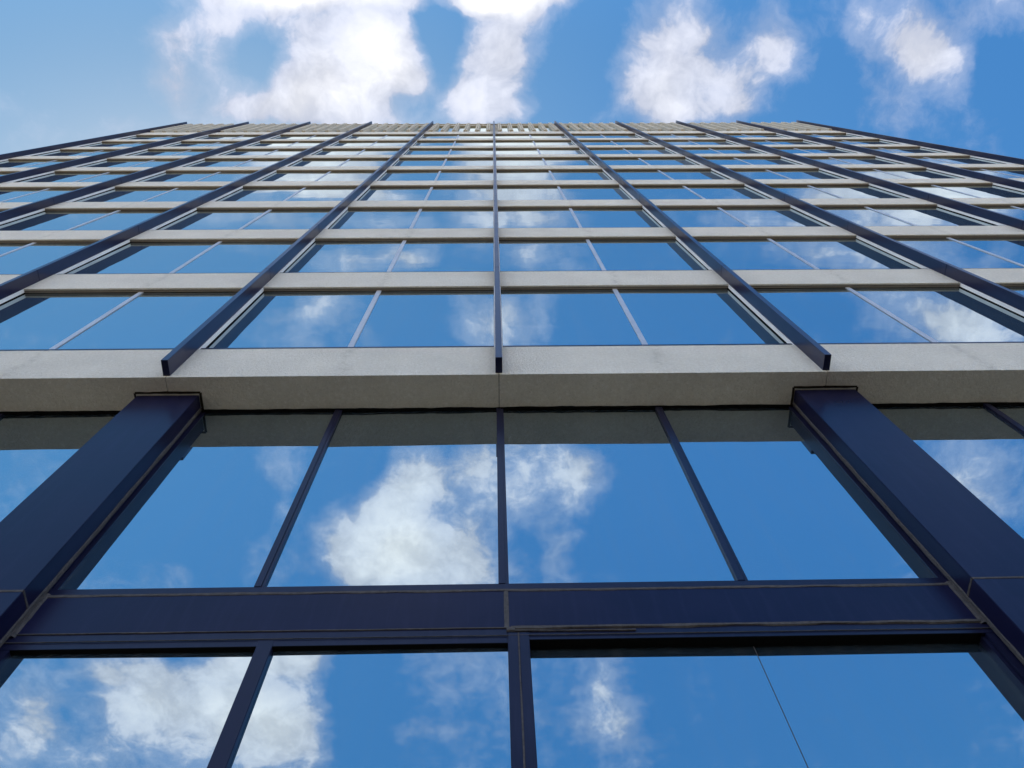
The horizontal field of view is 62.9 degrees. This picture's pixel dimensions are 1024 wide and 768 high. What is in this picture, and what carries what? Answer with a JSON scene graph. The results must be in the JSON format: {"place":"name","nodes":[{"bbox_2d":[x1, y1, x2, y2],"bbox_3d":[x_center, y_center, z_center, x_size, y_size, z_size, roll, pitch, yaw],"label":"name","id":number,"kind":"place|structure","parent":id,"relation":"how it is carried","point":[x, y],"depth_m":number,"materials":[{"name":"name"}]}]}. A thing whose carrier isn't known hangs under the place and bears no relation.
{"place":"outdoors","nodes":[
{"label":"outdoors","id":0,"kind":"place"},
{"bbox_2d":[0,120,1023,767],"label":"office building","id":1,"kind":"structure","parent":0,"point":[616,444],"depth_m":7.92,"materials":[{"name":"concrete"}]},
{"bbox_2d":[0,172,15,175],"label":"window","id":2,"kind":"structure","parent":1,"relation":"in","point":[1,173],"depth_m":26.09,"materials":[{"name":"glass"}]},
{"bbox_2d":[0,159,74,167],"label":"window","id":3,"kind":"structure","parent":1,"relation":"in","point":[6,163],"depth_m":29.13,"materials":[{"name":"glass"}]},
{"bbox_2d":[0,187,83,201],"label":"window","id":4,"kind":"structure","parent":1,"relation":"in","point":[6,194],"depth_m":21.94,"materials":[{"name":"glass"}]},
{"bbox_2d":[0,241,96,274],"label":"window","id":5,"kind":"structure","parent":1,"relation":"in","point":[16,257],"depth_m":14.86,"materials":[{"name":"glass"}]},
{"bbox_2d":[0,411,119,521],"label":"lobby window","id":6,"kind":"structure","parent":1,"relation":"in","point":[33,444],"depth_m":8.13,"materials":[{"name":"glass"}]},
{"bbox_2d":[25,149,115,155],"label":"window","id":7,"kind":"structure","parent":1,"relation":"in","point":[58,152],"depth_m":32.24,"materials":[{"name":"glass"}]},
{"bbox_2d":[8,171,137,181],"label":"window","id":8,"kind":"structure","parent":1,"relation":"in","point":[62,176],"depth_m":25.35,"materials":[{"name":"glass"}]},
{"bbox_2d":[0,208,169,230],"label":"window","id":9,"kind":"structure","parent":1,"relation":"in","point":[44,219],"depth_m":18.15,"materials":[{"name":"glass"}]},
{"bbox_2d":[73,141,152,146],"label":"window","id":10,"kind":"structure","parent":1,"relation":"in","point":[97,144],"depth_m":35.95,"materials":[{"name":"glass"}]},
{"bbox_2d":[0,289,240,350],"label":"window","id":11,"kind":"structure","parent":1,"relation":"in","point":[72,319],"depth_m":10.97,"materials":[{"name":"glass"}]},
{"bbox_2d":[72,158,178,166],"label":"window","id":12,"kind":"structure","parent":1,"relation":"in","point":[106,162],"depth_m":28.80,"materials":[{"name":"glass"}]},
{"bbox_2d":[66,186,219,201],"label":"window","id":13,"kind":"structure","parent":1,"relation":"in","point":[113,194],"depth_m":21.70,"materials":[{"name":"glass"}]},
{"bbox_2d":[116,135,183,138],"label":"window","id":14,"kind":"structure","parent":1,"relation":"in","point":[133,136],"depth_m":39.63,"materials":[{"name":"glass"}]},
{"bbox_2d":[119,149,213,155],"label":"window","id":15,"kind":"structure","parent":1,"relation":"in","point":[146,152],"depth_m":32.55,"materials":[{"name":"glass"}]},
{"bbox_2d":[56,239,296,273],"bbox_3d":[-5.461,-2.191,14.454,3.403,2.908,0.092,-1,-69,-1],"label":"window","id":16,"kind":"structure","parent":1,"relation":"in","point":[135,256],"depth_m":14.48,"materials":[{"name":"glass"}]},
{"bbox_2d":[130,170,256,181],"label":"window","id":17,"kind":"structure","parent":1,"relation":"in","point":[164,176],"depth_m":25.30,"materials":[{"name":"glass"}]},
{"bbox_2d":[157,141,240,146],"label":"window","id":18,"kind":"structure","parent":1,"relation":"in","point":[199,143],"depth_m":35.94,"materials":[{"name":"glass"}]},
{"bbox_2d":[191,135,260,138],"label":"window","id":19,"kind":"structure","parent":1,"relation":"in","point":[205,136],"depth_m":39.56,"materials":[{"name":"glass"}]},
{"bbox_2d":[178,158,283,166],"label":"window","id":20,"kind":"structure","parent":1,"relation":"in","point":[203,162],"depth_m":28.76,"materials":[{"name":"glass"}]},
{"bbox_2d":[150,208,332,229],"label":"window","id":21,"kind":"structure","parent":1,"relation":"in","point":[222,218],"depth_m":18.14,"materials":[{"name":"glass"}]},
{"bbox_2d":[216,149,306,154],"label":"window","id":22,"kind":"structure","parent":1,"relation":"in","point":[238,151],"depth_m":32.51,"materials":[{"name":"glass"}]},
{"bbox_2d":[211,186,357,200],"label":"window","id":23,"kind":"structure","parent":1,"relation":"in","point":[290,193],"depth_m":21.79,"materials":[{"name":"glass"}]},
{"bbox_2d":[245,141,324,145],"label":"window","id":24,"kind":"structure","parent":1,"relation":"in","point":[259,143],"depth_m":36.32,"materials":[{"name":"glass"}]},
{"bbox_2d":[267,135,337,138],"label":"window","id":25,"kind":"structure","parent":1,"relation":"in","point":[277,136],"depth_m":39.52,"materials":[{"name":"glass"}]},
{"bbox_2d":[254,170,375,180],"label":"window","id":26,"kind":"structure","parent":1,"relation":"in","point":[324,175],"depth_m":25.50,"materials":[{"name":"glass"}]},
{"bbox_2d":[283,158,389,166],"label":"window","id":27,"kind":"structure","parent":1,"relation":"in","point":[302,161],"depth_m":29.05,"materials":[{"name":"glass"}]},
{"bbox_2d":[199,286,494,348],"bbox_3d":[-1.918,-0.879,10.967,3.403,2.908,0.092,-1,-69,-1],"label":"window","id":28,"kind":"structure","parent":1,"relation":"in","point":[376,317],"depth_m":10.87,"materials":[{"name":"glass"}]},
{"bbox_2d":[309,148,399,154],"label":"window","id":29,"kind":"structure","parent":1,"relation":"in","point":[321,151],"depth_m":32.47,"materials":[{"name":"glass"}]},
{"bbox_2d":[328,140,408,145],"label":"window","id":30,"kind":"structure","parent":1,"relation":"in","point":[338,143],"depth_m":36.25,"materials":[{"name":"glass"}]},
{"bbox_2d":[343,134,416,138],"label":"window","id":31,"kind":"structure","parent":1,"relation":"in","point":[400,136],"depth_m":39.94,"materials":[{"name":"glass"}]},
{"bbox_2d":[279,238,494,272],"bbox_3d":[-2.000,-2.222,14.522,3.403,2.908,0.092,-1,-69,-1],"label":"window","id":32,"kind":"structure","parent":1,"relation":"in","point":[320,255],"depth_m":14.53,"materials":[{"name":"glass"}]},
{"bbox_2d":[325,207,493,228],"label":"window","id":33,"kind":"structure","parent":1,"relation":"in","point":[435,217],"depth_m":18.20,"materials":[{"name":"glass"}]},
{"bbox_2d":[354,185,493,200],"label":"window","id":34,"kind":"structure","parent":1,"relation":"in","point":[371,193],"depth_m":21.83,"materials":[{"name":"glass"}]},
{"bbox_2d":[375,169,493,180],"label":"window","id":35,"kind":"structure","parent":1,"relation":"in","point":[388,175],"depth_m":25.46,"materials":[{"name":"glass"}]},
{"bbox_2d":[390,157,493,165],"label":"window","id":36,"kind":"structure","parent":1,"relation":"in","point":[400,161],"depth_m":29.01,"materials":[{"name":"glass"}]},
{"bbox_2d":[402,148,493,154],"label":"window","id":37,"kind":"structure","parent":1,"relation":"in","point":[424,151],"depth_m":32.75,"materials":[{"name":"glass"}]},
{"bbox_2d":[411,141,492,145],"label":"window","id":38,"kind":"structure","parent":1,"relation":"in","point":[418,143],"depth_m":36.23,"materials":[{"name":"glass"}]},
{"bbox_2d":[419,134,492,138],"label":"window","id":39,"kind":"structure","parent":1,"relation":"in","point":[424,135],"depth_m":39.93,"materials":[{"name":"glass"}]},
{"bbox_2d":[48,404,947,594],"bbox_3d":[-0.100,0.850,7.348,6.275,3.334,0.065,-1,-69,-1],"label":"lobby window","id":40,"kind":"structure","parent":1,"relation":"in","point":[519,497],"depth_m":6.93,"materials":[{"name":"glass"}]},
{"bbox_2d":[0,623,1023,767],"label":"street window","id":41,"kind":"structure","parent":1,"relation":"in","point":[936,698],"depth_m":4.86,"materials":[{"name":"glass"}]},
{"bbox_2d":[495,134,568,137],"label":"window","id":42,"kind":"structure","parent":1,"relation":"in","point":[496,135],"depth_m":39.88,"materials":[{"name":"glass"}]},
{"bbox_2d":[495,140,575,145],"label":"window","id":43,"kind":"structure","parent":1,"relation":"in","point":[517,142],"depth_m":36.63,"materials":[{"name":"glass"}]},
{"bbox_2d":[495,147,585,153],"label":"window","id":44,"kind":"structure","parent":1,"relation":"in","point":[498,150],"depth_m":32.76,"materials":[{"name":"glass"}]},
{"bbox_2d":[496,157,597,165],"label":"window","id":45,"kind":"structure","parent":1,"relation":"in","point":[574,160],"depth_m":29.23,"materials":[{"name":"glass"}]},
{"bbox_2d":[496,169,614,179],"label":"window","id":46,"kind":"structure","parent":1,"relation":"in","point":[585,174],"depth_m":25.45,"materials":[{"name":"glass"}]},
{"bbox_2d":[497,184,635,199],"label":"window","id":47,"kind":"structure","parent":1,"relation":"in","point":[529,192],"depth_m":21.95,"materials":[{"name":"glass"}]},
{"bbox_2d":[497,206,665,227],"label":"window","id":48,"kind":"structure","parent":1,"relation":"in","point":[508,217],"depth_m":18.29,"materials":[{"name":"glass"}]},
{"bbox_2d":[498,236,712,271],"bbox_3d":[1.462,-2.252,14.590,3.403,2.908,0.092,-1,-69,-1],"label":"window","id":49,"kind":"structure","parent":1,"relation":"in","point":[515,254],"depth_m":14.60,"materials":[{"name":"glass"}]},
{"bbox_2d":[572,133,643,137],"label":"window","id":50,"kind":"structure","parent":1,"relation":"in","point":[635,135],"depth_m":39.84,"materials":[{"name":"glass"}]},
{"bbox_2d":[579,140,659,144],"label":"window","id":51,"kind":"structure","parent":1,"relation":"in","point":[585,142],"depth_m":36.58,"materials":[{"name":"glass"}]},
{"bbox_2d":[588,147,678,153],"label":"window","id":52,"kind":"structure","parent":1,"relation":"in","point":[665,150],"depth_m":32.67,"materials":[{"name":"glass"}]},
{"bbox_2d":[500,285,793,346],"bbox_3d":[1.544,-0.910,11.035,3.403,2.908,0.092,-1,-69,-1],"label":"window","id":53,"kind":"structure","parent":1,"relation":"in","point":[680,315],"depth_m":10.94,"materials":[{"name":"glass"}]},
{"bbox_2d":[599,156,702,164],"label":"window","id":54,"kind":"structure","parent":1,"relation":"in","point":[685,160],"depth_m":29.22,"materials":[{"name":"glass"}]},
{"bbox_2d":[613,168,733,179],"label":"window","id":55,"kind":"structure","parent":1,"relation":"in","point":[628,174],"depth_m":25.64,"materials":[{"name":"glass"}]},
{"bbox_2d":[649,133,719,137],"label":"window","id":56,"kind":"structure","parent":1,"relation":"in","point":[706,135],"depth_m":39.78,"materials":[{"name":"glass"}]},
{"bbox_2d":[663,139,742,144],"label":"window","id":57,"kind":"structure","parent":1,"relation":"in","point":[674,142],"depth_m":36.52,"materials":[{"name":"glass"}]},
{"bbox_2d":[632,184,776,198],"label":"window","id":58,"kind":"structure","parent":1,"relation":"in","point":[745,191],"depth_m":21.95,"materials":[{"name":"glass"}]},
{"bbox_2d":[681,147,772,153],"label":"window","id":59,"kind":"structure","parent":1,"relation":"in","point":[725,150],"depth_m":32.96,"materials":[{"name":"glass"}]},
{"bbox_2d":[657,205,837,226],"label":"window","id":60,"kind":"structure","parent":1,"relation":"in","point":[684,216],"depth_m":18.39,"materials":[{"name":"glass"}]},
{"bbox_2d":[702,156,807,164],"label":"window","id":61,"kind":"structure","parent":1,"relation":"in","point":[781,160],"depth_m":29.14,"materials":[{"name":"glass"}]},
{"bbox_2d":[726,133,791,137],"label":"window","id":62,"kind":"structure","parent":1,"relation":"in","point":[738,135],"depth_m":40.28,"materials":[{"name":"glass"}]},
{"bbox_2d":[747,139,822,144],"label":"window","id":63,"kind":"structure","parent":1,"relation":"in","point":[763,142],"depth_m":36.48,"materials":[{"name":"glass"}]},
{"bbox_2d":[730,168,853,178],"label":"window","id":64,"kind":"structure","parent":1,"relation":"in","point":[820,173],"depth_m":25.62,"materials":[{"name":"glass"}]},
{"bbox_2d":[693,235,928,269],"bbox_3d":[4.924,-2.283,14.658,3.403,2.908,0.092,-1,-69,-1],"label":"window","id":65,"kind":"structure","parent":1,"relation":"in","point":[855,252],"depth_m":14.66,"materials":[{"name":"glass"}]},
{"bbox_2d":[771,147,861,152],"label":"window","id":66,"kind":"structure","parent":1,"relation":"in","point":[787,149],"depth_m":32.95,"materials":[{"name":"glass"}]},
{"bbox_2d":[799,133,866,136],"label":"window","id":67,"kind":"structure","parent":1,"relation":"in","point":[809,134],"depth_m":40.24,"materials":[{"name":"glass"}]},
{"bbox_2d":[765,183,915,198],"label":"window","id":68,"kind":"structure","parent":1,"relation":"in","point":[800,191],"depth_m":22.08,"materials":[{"name":"glass"}]},
{"bbox_2d":[806,156,909,164],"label":"window","id":69,"kind":"structure","parent":1,"relation":"in","point":[856,159],"depth_m":29.39,"materials":[{"name":"glass"}]},
{"bbox_2d":[831,139,905,143],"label":"window","id":70,"kind":"structure","parent":1,"relation":"in","point":[847,141],"depth_m":36.93,"materials":[{"name":"glass"}]},
{"bbox_2d":[751,283,1023,343],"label":"window","id":71,"kind":"structure","parent":1,"relation":"in","point":[832,314],"depth_m":11.11,"materials":[{"name":"glass"}]},
{"bbox_2d":[845,167,970,178],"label":"window","id":72,"kind":"structure","parent":1,"relation":"in","point":[881,173],"depth_m":25.79,"materials":[{"name":"glass"}]},
{"bbox_2d":[864,146,954,152],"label":"window","id":73,"kind":"structure","parent":1,"relation":"in","point":[920,149],"depth_m":32.90,"materials":[{"name":"glass"}]},
{"bbox_2d":[817,204,1006,225],"bbox_3d":[8.304,-3.656,18.281,3.403,2.908,0.092,-1,-69,-1],"label":"window","id":74,"kind":"structure","parent":1,"relation":"in","point":[863,215],"depth_m":18.39,"materials":[{"name":"glass"}]},
{"bbox_2d":[872,402,1023,538],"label":"lobby window","id":75,"kind":"structure","parent":1,"relation":"in","point":[980,444],"depth_m":8.12,"materials":[{"name":"glass"}]},
{"bbox_2d":[887,236,1023,268],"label":"window","id":76,"kind":"structure","parent":1,"relation":"in","point":[963,252],"depth_m":15.03,"materials":[{"name":"glass"}]},
{"bbox_2d":[906,155,1014,163],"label":"window","id":77,"kind":"structure","parent":1,"relation":"in","point":[970,159],"depth_m":29.34,"materials":[{"name":"glass"}]},
{"bbox_2d":[900,183,1023,197],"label":"window","id":78,"kind":"structure","parent":1,"relation":"in","point":[994,190],"depth_m":22.22,"materials":[{"name":"glass"}]},
{"bbox_2d":[962,168,1023,177],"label":"window","id":79,"kind":"structure","parent":1,"relation":"in","point":[1001,172],"depth_m":26.23,"materials":[{"name":"glass"}]},
{"bbox_2d":[974,205,1023,219],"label":"window","id":80,"kind":"structure","parent":1,"relation":"in","point":[1017,211],"depth_m":19.26,"materials":[{"name":"glass"}]},
{"bbox_2d":[999,284,1023,294],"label":"window","id":81,"kind":"structure","parent":1,"relation":"in","point":[1019,288],"depth_m":12.44,"materials":[{"name":"glass"}]},
{"bbox_2d":[0,0,1023,158],"label":"sky","id":82,"kind":"structure","parent":0,"point":[941,72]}
]}

